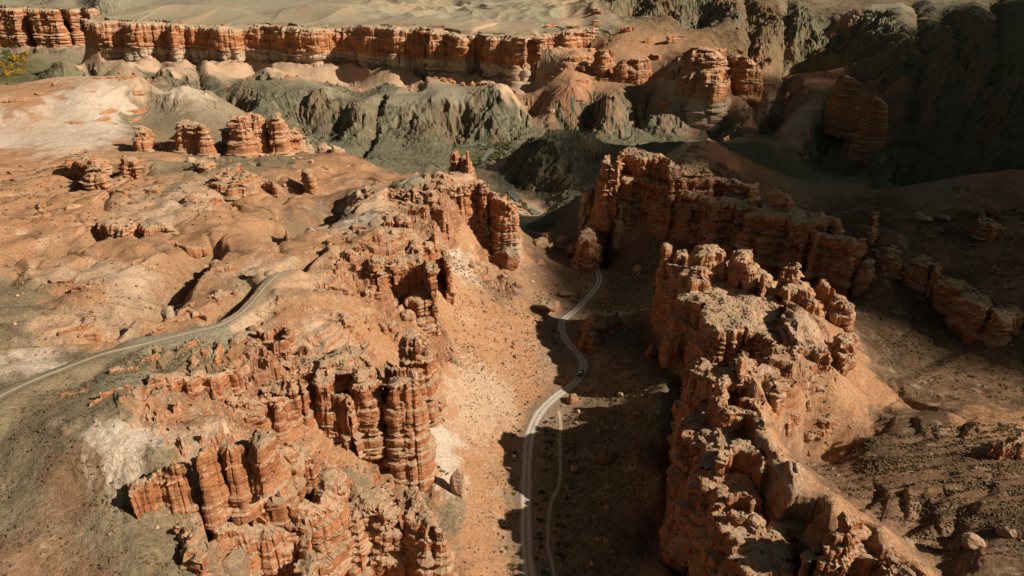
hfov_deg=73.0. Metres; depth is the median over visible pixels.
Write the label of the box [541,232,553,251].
boulder
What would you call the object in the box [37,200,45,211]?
rock ledge
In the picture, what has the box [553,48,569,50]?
rock ledge
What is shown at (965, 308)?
rock outcrop
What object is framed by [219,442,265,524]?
rock tower
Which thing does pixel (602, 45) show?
rock ledge
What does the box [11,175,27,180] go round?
boulder
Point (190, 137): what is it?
rock butte
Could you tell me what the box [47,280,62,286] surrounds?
rock ledge
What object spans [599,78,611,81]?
rock ledge
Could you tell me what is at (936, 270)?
rock pinnacle
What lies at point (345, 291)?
rock ledge
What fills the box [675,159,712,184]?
rock outcrop
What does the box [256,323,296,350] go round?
rock ledge
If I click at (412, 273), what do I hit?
rock tower
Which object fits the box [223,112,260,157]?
rock butte
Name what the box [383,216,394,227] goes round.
rock block
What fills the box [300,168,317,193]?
rock butte
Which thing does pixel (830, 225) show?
rock outcrop
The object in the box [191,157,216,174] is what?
rock butte
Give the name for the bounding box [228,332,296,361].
rock ledge
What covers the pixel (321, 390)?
rock ledge
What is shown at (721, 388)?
rock pinnacle
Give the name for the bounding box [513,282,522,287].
boulder
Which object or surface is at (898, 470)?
scrub
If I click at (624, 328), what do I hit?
path
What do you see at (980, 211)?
boulder
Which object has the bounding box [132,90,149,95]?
rock ledge
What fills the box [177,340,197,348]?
rock ledge
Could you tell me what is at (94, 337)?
rock ledge
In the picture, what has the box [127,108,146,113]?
rock ledge
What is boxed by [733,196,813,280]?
rock platform
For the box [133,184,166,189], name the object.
rock ledge
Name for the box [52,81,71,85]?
rock ledge
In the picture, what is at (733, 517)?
rock outcrop
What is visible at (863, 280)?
rock pinnacle
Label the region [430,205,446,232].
rock tower
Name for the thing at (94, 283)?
rock ledge
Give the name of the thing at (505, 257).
boulder
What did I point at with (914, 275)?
rock outcrop
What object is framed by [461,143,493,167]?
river
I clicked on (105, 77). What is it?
rock ledge
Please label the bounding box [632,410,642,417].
boulder
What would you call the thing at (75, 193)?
rock ledge
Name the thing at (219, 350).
rock ledge
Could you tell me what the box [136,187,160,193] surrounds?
rock ledge
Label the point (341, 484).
rock platform
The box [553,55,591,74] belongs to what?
rock outcrop
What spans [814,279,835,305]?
rock
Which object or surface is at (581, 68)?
rock ledge
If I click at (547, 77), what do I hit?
rock ledge
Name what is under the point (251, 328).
boulder
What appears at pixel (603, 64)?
rock outcrop
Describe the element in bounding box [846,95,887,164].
rock pinnacle
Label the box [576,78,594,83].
rock ledge
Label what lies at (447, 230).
rock tower
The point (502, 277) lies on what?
boulder
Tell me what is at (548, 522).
path
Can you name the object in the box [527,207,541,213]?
river
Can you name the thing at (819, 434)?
rock ledge
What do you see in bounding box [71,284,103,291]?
rock ledge
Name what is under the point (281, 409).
rock ledge
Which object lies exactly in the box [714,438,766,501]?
rock wall
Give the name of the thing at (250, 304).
path
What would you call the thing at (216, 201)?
rock ledge
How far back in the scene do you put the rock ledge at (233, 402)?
219.70 m
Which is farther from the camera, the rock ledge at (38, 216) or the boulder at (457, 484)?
the rock ledge at (38, 216)
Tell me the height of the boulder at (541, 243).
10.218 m
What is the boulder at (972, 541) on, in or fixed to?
on the terrain
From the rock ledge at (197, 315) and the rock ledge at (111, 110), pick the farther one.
the rock ledge at (111, 110)
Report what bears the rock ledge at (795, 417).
on the terrain
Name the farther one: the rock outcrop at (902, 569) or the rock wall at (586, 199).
the rock wall at (586, 199)
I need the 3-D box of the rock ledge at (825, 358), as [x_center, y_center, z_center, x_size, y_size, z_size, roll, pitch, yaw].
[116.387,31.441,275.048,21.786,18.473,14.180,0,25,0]
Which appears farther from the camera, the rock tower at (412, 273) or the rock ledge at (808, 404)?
the rock tower at (412, 273)
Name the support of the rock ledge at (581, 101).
on the terrain
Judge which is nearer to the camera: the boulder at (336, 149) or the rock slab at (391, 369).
the rock slab at (391, 369)
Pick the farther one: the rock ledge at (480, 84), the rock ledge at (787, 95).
the rock ledge at (480, 84)
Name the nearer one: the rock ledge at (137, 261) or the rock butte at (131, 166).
the rock ledge at (137, 261)
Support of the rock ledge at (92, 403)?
on the terrain
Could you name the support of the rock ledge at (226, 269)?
on the terrain
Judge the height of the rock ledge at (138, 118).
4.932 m
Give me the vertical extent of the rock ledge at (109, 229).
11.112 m
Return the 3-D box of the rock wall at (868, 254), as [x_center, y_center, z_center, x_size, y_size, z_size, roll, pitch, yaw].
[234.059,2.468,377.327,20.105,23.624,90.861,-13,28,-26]
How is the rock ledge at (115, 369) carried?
on the terrain
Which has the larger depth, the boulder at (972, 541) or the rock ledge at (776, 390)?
the rock ledge at (776, 390)
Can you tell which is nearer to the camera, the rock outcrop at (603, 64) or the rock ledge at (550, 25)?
the rock outcrop at (603, 64)
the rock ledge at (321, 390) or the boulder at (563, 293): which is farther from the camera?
the boulder at (563, 293)
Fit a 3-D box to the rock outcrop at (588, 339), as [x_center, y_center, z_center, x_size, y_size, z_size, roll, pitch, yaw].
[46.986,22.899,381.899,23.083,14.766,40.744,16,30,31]
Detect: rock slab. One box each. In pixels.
[276,360,296,378]
[382,360,406,402]
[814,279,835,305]
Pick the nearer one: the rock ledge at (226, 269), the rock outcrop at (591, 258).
the rock ledge at (226, 269)
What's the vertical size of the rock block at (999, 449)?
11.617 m
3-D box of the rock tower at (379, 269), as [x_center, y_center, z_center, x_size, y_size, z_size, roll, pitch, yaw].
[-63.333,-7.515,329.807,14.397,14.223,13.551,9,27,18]
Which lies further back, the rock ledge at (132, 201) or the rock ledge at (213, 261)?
the rock ledge at (132, 201)
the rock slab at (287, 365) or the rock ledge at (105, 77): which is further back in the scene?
the rock ledge at (105, 77)
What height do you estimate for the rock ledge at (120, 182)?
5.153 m
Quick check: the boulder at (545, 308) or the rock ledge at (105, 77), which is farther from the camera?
the rock ledge at (105, 77)
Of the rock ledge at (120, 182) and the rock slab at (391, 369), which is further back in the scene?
the rock ledge at (120, 182)
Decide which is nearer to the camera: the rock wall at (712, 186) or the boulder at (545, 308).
the boulder at (545, 308)
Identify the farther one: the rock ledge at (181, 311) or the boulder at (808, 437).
the rock ledge at (181, 311)
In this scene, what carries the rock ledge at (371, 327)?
on the terrain
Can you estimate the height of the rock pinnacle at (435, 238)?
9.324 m
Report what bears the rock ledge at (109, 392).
on the terrain
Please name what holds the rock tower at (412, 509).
on the terrain
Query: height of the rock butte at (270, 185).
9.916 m
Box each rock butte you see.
[63,148,113,190]
[118,155,143,178]
[131,125,158,151]
[171,119,220,157]
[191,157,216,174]
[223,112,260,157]
[251,113,268,154]
[264,180,277,197]
[267,112,295,155]
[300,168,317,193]
[675,71,731,135]
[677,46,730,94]
[726,54,763,105]
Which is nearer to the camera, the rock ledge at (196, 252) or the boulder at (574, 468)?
the boulder at (574, 468)
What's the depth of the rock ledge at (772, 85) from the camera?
1146.79 m
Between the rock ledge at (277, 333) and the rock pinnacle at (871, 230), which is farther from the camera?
the rock pinnacle at (871, 230)
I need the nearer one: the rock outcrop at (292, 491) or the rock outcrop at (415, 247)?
the rock outcrop at (292, 491)
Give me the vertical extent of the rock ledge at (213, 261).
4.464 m
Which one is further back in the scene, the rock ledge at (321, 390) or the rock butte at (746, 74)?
the rock butte at (746, 74)
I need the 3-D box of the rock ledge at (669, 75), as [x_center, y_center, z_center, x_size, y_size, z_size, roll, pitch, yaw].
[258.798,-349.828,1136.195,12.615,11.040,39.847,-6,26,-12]
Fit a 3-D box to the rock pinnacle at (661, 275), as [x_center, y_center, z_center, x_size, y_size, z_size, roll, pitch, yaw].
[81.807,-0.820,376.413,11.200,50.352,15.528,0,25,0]
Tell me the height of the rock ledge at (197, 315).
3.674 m
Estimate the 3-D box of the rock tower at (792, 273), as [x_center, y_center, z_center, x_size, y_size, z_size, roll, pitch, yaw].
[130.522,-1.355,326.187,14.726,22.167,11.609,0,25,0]
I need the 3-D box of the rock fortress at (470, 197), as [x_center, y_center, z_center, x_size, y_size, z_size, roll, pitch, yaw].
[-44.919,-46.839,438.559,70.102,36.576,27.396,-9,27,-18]
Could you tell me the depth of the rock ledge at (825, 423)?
256.12 m
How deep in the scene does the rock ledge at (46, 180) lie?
472.55 m
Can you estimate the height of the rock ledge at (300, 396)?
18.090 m
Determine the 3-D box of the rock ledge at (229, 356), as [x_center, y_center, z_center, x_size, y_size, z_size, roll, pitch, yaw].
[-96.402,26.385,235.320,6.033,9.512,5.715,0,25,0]
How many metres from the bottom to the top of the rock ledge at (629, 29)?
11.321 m
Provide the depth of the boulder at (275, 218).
408.66 m
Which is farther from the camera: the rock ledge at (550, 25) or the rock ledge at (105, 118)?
the rock ledge at (550, 25)
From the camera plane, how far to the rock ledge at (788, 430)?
245.52 m
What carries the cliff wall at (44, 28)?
on the terrain
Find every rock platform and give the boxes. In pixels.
[295,342,383,409]
[309,466,350,515]
[668,349,764,465]
[678,294,740,378]
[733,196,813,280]
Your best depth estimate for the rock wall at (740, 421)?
232.56 m
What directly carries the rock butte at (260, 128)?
on the terrain
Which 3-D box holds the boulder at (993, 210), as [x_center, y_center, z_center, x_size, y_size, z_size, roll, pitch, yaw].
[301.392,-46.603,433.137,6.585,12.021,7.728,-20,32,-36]
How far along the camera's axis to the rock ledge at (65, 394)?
197.92 m
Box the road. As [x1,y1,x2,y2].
[517,269,603,575]
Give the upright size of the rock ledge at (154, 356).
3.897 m
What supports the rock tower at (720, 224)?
on the terrain
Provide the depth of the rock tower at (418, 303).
327.78 m
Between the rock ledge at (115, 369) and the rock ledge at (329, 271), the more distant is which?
the rock ledge at (329, 271)
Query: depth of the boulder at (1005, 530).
188.01 m
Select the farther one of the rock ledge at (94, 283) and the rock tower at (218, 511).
the rock ledge at (94, 283)
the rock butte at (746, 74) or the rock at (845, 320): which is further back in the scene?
the rock butte at (746, 74)
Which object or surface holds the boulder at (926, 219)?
on the terrain
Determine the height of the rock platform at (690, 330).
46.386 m
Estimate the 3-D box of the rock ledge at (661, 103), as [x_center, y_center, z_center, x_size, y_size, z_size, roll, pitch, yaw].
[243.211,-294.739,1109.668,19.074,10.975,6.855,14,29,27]
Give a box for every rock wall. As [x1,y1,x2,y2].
[127,460,198,519]
[131,365,245,401]
[210,521,320,575]
[577,184,646,249]
[615,173,840,293]
[653,260,784,378]
[663,378,795,575]
[671,176,760,236]
[705,396,771,440]
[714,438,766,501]
[802,230,867,298]
[863,249,1023,324]
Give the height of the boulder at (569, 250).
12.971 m
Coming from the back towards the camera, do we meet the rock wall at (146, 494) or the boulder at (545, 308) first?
the boulder at (545, 308)
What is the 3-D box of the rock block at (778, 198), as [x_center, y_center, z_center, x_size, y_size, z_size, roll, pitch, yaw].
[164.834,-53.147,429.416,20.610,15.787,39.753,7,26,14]
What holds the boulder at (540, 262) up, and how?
on the terrain
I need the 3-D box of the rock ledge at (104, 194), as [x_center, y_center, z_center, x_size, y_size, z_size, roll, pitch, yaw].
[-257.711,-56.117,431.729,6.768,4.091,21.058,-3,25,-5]
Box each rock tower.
[196,446,232,529]
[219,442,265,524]
[315,391,365,458]
[348,377,386,460]
[361,414,386,461]
[365,255,392,287]
[381,376,441,490]
[390,254,440,335]
[398,330,447,427]
[402,490,427,574]
[403,289,438,335]
[405,509,457,575]
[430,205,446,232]
[438,247,455,305]
[446,223,449,236]
[482,181,523,264]
[590,155,614,231]
[672,266,710,307]
[701,196,753,249]
[740,262,759,292]
[744,310,755,329]
[756,273,767,296]
[775,262,804,296]
[795,242,807,279]
[831,332,859,377]
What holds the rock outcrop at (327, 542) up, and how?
on the terrain
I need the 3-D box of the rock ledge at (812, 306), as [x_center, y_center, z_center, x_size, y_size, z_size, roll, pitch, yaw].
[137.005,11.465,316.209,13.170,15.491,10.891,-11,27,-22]
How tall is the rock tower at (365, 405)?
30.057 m
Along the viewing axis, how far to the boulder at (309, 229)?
366.55 m
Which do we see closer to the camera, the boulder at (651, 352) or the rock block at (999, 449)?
the rock block at (999, 449)
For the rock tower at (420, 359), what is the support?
on the terrain
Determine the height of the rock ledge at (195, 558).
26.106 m
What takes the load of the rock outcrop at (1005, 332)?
on the terrain
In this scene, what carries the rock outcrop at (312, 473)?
on the terrain
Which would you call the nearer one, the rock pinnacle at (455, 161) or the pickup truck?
the pickup truck
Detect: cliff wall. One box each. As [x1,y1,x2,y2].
[0,7,99,47]
[80,18,545,81]
[541,27,599,48]
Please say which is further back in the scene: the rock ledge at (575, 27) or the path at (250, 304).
the rock ledge at (575, 27)
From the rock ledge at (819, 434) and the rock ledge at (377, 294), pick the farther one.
the rock ledge at (377, 294)
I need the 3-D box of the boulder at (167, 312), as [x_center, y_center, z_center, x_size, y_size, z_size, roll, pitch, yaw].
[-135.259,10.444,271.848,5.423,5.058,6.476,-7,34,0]
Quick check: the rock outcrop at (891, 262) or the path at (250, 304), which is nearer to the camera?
the path at (250, 304)
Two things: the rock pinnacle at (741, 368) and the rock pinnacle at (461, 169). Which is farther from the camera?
the rock pinnacle at (461, 169)
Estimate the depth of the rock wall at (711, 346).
317.09 m
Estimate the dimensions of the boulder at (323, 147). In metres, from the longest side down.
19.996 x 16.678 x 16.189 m
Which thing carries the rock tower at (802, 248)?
on the terrain
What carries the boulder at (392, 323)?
on the terrain
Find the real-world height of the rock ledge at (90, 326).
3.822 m
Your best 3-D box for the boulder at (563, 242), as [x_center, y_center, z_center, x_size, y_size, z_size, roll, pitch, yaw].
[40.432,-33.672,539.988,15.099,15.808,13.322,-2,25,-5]
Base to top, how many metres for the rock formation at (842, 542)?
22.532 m
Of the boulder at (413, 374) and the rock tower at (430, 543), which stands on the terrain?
the rock tower at (430, 543)
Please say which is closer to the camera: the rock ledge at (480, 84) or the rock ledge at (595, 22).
the rock ledge at (480, 84)
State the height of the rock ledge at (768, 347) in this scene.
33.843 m
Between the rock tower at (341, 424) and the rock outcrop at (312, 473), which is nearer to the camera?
the rock outcrop at (312, 473)
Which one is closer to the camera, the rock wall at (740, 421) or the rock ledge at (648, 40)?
the rock wall at (740, 421)
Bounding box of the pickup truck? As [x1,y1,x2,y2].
[576,370,583,377]
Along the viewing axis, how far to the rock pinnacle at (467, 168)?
471.97 m
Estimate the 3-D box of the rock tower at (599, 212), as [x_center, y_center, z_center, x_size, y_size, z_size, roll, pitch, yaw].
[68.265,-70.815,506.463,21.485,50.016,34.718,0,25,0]
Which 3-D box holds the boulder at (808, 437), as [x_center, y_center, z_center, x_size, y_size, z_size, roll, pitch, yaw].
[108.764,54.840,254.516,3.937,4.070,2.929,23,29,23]
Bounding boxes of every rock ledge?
[3,97,38,103]
[22,213,51,219]
[36,178,49,184]
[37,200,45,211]
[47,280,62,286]
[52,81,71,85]
[56,280,74,283]
[57,324,87,335]
[60,389,88,396]
[64,121,84,124]
[64,192,85,194]
[65,204,83,209]
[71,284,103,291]
[78,322,96,339]
[82,332,100,341]
[88,281,101,284]
[88,397,102,407]
[91,191,108,201]
[92,76,118,78]
[93,218,179,239]
[94,116,110,121]
[99,108,117,114]
[99,384,129,398]
[107,178,127,189]
[108,366,138,373]
[115,189,128,194]
[119,173,133,180]
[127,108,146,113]
[127,116,141,120]
[129,200,141,203]
[131,259,140,264]
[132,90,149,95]
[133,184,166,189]
[135,357,164,365]
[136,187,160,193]
[145,353,160,358]
[154,136,314,153]
[154,321,170,332]
[174,524,212,575]
[175,242,209,257]
[176,306,190,314]
[176,309,207,319]
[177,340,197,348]
[187,353,199,368]
[192,198,220,204]
[195,339,207,357]
[198,204,215,214]
[208,259,218,268]
[209,289,238,298]
[210,266,236,272]
[213,289,224,306]
[213,342,224,365]
[218,127,308,153]
[223,352,233,360]
[226,395,250,414]
[227,502,266,537]
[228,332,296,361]
[235,392,303,442]
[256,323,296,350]
[261,378,314,425]
[276,441,288,446]
[310,311,359,339]
[313,376,329,410]
[317,269,336,273]
[328,286,349,294]
[368,323,374,332]
[373,291,383,296]
[379,322,388,334]
[390,199,427,224]
[476,83,487,85]
[543,74,553,80]
[544,23,556,27]
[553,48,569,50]
[566,26,579,28]
[576,66,585,70]
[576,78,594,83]
[576,99,584,104]
[590,11,602,14]
[591,20,604,24]
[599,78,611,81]
[600,43,607,47]
[622,27,633,31]
[644,38,653,43]
[650,53,661,59]
[657,100,668,107]
[665,71,675,79]
[666,35,685,41]
[738,397,763,410]
[755,336,786,366]
[763,83,776,87]
[763,377,790,420]
[774,280,815,305]
[784,92,792,97]
[786,421,793,436]
[788,345,832,371]
[791,413,799,422]
[798,545,885,575]
[801,298,824,318]
[806,399,811,410]
[812,417,836,429]
[815,428,831,438]
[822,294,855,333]
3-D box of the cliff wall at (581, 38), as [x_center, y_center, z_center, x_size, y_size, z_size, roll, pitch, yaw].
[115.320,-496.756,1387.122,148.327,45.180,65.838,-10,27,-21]
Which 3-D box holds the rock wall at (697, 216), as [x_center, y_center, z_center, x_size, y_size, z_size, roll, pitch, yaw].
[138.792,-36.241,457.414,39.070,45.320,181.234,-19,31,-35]
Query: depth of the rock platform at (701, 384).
250.62 m
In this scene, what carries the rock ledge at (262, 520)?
on the terrain
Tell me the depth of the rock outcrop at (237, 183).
455.16 m
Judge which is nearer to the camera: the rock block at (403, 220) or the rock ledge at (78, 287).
the rock ledge at (78, 287)
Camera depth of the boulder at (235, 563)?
171.47 m
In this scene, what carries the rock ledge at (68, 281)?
on the terrain
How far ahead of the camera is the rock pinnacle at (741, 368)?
245.62 m
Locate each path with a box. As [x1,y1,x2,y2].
[0,271,291,397]
[545,411,562,575]
[600,326,625,350]
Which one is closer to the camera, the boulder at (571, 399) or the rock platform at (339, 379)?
the rock platform at (339, 379)
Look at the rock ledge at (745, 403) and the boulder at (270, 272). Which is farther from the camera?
the boulder at (270, 272)
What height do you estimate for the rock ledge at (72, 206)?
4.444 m
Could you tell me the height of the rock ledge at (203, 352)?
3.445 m
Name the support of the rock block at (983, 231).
on the terrain
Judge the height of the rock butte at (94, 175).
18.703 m
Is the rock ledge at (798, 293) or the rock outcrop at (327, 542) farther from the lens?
the rock ledge at (798, 293)
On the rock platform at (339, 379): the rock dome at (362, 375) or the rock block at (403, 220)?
the rock dome at (362, 375)
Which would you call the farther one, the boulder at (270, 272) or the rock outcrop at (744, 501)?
the boulder at (270, 272)
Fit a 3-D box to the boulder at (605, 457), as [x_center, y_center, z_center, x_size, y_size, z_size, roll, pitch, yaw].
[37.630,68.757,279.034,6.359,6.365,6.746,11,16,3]
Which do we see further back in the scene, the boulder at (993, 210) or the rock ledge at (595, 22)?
the rock ledge at (595, 22)
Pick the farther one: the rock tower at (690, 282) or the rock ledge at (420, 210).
the rock ledge at (420, 210)
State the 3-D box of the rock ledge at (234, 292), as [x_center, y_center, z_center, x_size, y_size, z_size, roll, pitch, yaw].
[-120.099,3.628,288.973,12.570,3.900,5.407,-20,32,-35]
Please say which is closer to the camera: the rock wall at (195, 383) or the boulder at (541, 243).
the rock wall at (195, 383)
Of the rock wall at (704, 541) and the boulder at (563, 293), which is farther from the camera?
the boulder at (563, 293)
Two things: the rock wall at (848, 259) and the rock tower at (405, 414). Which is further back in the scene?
the rock wall at (848, 259)
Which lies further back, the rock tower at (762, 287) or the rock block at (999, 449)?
the rock tower at (762, 287)
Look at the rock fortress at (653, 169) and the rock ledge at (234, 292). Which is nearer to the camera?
the rock ledge at (234, 292)
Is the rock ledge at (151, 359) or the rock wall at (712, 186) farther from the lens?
the rock wall at (712, 186)
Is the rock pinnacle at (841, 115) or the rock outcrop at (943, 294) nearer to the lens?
the rock outcrop at (943, 294)
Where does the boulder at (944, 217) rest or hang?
on the terrain
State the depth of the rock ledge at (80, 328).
247.11 m
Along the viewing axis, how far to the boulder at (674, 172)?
464.95 m
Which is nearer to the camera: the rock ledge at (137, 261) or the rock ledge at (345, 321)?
the rock ledge at (345, 321)
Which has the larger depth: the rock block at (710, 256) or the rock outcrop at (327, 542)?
the rock block at (710, 256)
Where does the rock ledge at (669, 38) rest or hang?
on the terrain
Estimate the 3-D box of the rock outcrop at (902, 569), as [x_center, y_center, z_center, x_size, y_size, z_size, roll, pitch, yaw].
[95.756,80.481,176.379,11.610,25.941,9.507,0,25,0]
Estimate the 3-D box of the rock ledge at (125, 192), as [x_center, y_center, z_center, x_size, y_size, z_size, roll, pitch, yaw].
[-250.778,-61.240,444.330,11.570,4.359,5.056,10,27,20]
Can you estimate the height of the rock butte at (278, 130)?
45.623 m
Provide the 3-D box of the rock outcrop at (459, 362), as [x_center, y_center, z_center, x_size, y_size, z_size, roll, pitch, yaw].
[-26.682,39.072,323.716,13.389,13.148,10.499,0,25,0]
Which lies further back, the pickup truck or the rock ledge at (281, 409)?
the pickup truck
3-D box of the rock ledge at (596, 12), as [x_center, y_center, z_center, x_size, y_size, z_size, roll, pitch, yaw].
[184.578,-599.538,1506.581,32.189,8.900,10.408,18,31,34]
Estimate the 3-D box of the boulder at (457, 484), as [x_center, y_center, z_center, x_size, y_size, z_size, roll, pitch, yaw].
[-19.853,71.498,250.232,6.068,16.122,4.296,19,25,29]
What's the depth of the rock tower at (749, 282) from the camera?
327.46 m
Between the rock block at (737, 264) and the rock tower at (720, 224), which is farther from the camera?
the rock tower at (720, 224)
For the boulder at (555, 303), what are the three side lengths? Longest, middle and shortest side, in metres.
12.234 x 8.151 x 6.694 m
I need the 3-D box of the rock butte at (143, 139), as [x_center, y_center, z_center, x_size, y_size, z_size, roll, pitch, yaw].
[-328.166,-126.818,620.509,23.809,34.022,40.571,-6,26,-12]
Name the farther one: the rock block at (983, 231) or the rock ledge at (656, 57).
the rock ledge at (656, 57)
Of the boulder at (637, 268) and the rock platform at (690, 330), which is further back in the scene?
the boulder at (637, 268)
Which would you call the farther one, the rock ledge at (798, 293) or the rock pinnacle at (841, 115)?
the rock pinnacle at (841, 115)
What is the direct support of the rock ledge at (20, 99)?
on the terrain
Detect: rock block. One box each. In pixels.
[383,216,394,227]
[394,212,412,230]
[687,244,727,283]
[725,249,752,288]
[760,186,792,218]
[969,216,1004,239]
[987,433,1023,459]
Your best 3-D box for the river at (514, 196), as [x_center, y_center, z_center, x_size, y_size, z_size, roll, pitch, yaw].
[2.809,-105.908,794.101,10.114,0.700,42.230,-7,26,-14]
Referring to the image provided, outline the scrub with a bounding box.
[0,148,1023,575]
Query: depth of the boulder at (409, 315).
319.20 m
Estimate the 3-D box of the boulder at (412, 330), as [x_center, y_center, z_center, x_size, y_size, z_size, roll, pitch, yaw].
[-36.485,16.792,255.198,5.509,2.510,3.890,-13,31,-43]
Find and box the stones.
[0,151,1023,575]
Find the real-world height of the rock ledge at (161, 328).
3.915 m
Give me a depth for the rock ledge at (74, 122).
695.73 m
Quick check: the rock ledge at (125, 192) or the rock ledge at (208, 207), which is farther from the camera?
the rock ledge at (125, 192)
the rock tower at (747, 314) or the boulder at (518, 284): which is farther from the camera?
the boulder at (518, 284)
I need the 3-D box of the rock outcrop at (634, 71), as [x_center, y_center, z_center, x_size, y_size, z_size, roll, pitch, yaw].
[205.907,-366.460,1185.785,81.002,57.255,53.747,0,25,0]
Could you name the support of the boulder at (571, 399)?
on the terrain
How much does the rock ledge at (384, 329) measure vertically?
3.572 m
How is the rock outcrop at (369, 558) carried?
on the terrain
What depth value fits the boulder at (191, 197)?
419.31 m
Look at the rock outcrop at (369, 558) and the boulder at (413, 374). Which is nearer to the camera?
the rock outcrop at (369, 558)
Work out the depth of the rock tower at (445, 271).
354.71 m
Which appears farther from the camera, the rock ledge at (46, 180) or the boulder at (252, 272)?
the rock ledge at (46, 180)
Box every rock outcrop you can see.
[205,164,264,204]
[234,436,308,526]
[286,489,354,575]
[293,443,319,499]
[344,482,409,575]
[405,239,424,257]
[449,358,467,369]
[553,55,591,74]
[570,220,606,271]
[577,311,623,353]
[591,49,615,76]
[612,57,652,84]
[659,501,677,550]
[673,250,688,265]
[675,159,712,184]
[722,509,766,561]
[725,491,755,512]
[746,521,806,575]
[803,210,844,268]
[872,243,903,279]
[875,554,917,575]
[901,253,933,293]
[931,278,967,315]
[944,291,994,343]
[980,303,1023,346]
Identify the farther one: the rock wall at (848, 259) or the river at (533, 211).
the river at (533, 211)
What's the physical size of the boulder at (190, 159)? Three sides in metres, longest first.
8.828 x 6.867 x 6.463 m
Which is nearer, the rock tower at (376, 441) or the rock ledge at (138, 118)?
the rock tower at (376, 441)
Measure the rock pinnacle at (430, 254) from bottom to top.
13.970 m
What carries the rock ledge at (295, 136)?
on the terrain
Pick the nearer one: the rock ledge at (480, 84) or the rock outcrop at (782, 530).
the rock outcrop at (782, 530)
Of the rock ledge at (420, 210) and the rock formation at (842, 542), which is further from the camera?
the rock ledge at (420, 210)
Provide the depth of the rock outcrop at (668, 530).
236.40 m
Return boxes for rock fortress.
[389,179,490,235]
[608,146,675,231]
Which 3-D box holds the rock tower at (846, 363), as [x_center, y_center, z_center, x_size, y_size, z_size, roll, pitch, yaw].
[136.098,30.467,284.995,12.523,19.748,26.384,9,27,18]
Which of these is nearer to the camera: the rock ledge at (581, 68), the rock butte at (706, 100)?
the rock butte at (706, 100)
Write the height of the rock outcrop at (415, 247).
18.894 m
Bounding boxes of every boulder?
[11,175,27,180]
[161,306,175,319]
[184,193,201,202]
[186,157,195,161]
[221,549,249,575]
[244,268,261,275]
[247,326,255,331]
[264,269,275,275]
[269,216,278,221]
[304,227,314,231]
[317,142,330,153]
[331,145,344,152]
[388,321,395,327]
[400,309,415,322]
[407,329,417,334]
[409,369,418,379]
[449,467,464,498]
[492,245,519,270]
[498,273,507,281]
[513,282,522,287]
[533,237,547,249]
[535,259,544,265]
[536,303,555,313]
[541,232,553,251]
[546,300,560,311]
[555,235,573,249]
[557,290,573,297]
[563,243,575,256]
[566,393,577,404]
[571,465,577,471]
[597,451,613,464]
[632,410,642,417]
[633,264,641,272]
[645,345,657,359]
[667,164,681,181]
[804,432,813,442]
[909,211,925,221]
[917,216,932,222]
[937,215,951,220]
[962,532,985,549]
[974,208,987,217]
[986,204,1000,217]
[995,523,1016,538]
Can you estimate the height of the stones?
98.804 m
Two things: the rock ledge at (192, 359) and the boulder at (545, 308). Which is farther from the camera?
the boulder at (545, 308)
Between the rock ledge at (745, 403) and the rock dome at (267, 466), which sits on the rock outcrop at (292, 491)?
the rock dome at (267, 466)
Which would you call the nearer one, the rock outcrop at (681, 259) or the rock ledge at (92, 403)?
the rock ledge at (92, 403)
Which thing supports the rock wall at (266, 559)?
on the terrain
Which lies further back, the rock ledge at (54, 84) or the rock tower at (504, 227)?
the rock ledge at (54, 84)
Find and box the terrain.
[0,0,1023,575]
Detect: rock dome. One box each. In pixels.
[246,429,288,497]
[351,366,376,386]
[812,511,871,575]
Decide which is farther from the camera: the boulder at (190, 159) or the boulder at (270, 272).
the boulder at (190, 159)
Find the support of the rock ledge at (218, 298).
on the terrain
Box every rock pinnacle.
[422,237,443,267]
[431,230,439,251]
[449,150,460,171]
[457,155,476,180]
[464,150,470,173]
[650,243,671,325]
[712,374,730,405]
[736,352,746,389]
[823,75,861,138]
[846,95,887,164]
[850,259,874,296]
[863,211,879,242]
[925,262,942,297]
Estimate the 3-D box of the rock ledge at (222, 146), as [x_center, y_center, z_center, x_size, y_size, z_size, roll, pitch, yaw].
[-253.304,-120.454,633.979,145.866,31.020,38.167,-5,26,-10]
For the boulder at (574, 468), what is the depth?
276.43 m
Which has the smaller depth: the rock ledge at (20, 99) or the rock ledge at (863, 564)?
the rock ledge at (863, 564)
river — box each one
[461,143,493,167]
[507,191,521,200]
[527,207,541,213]
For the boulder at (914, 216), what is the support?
on the terrain
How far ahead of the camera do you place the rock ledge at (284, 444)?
224.44 m
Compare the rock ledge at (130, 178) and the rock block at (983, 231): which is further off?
the rock ledge at (130, 178)
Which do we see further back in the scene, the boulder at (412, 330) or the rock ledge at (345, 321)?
the rock ledge at (345, 321)

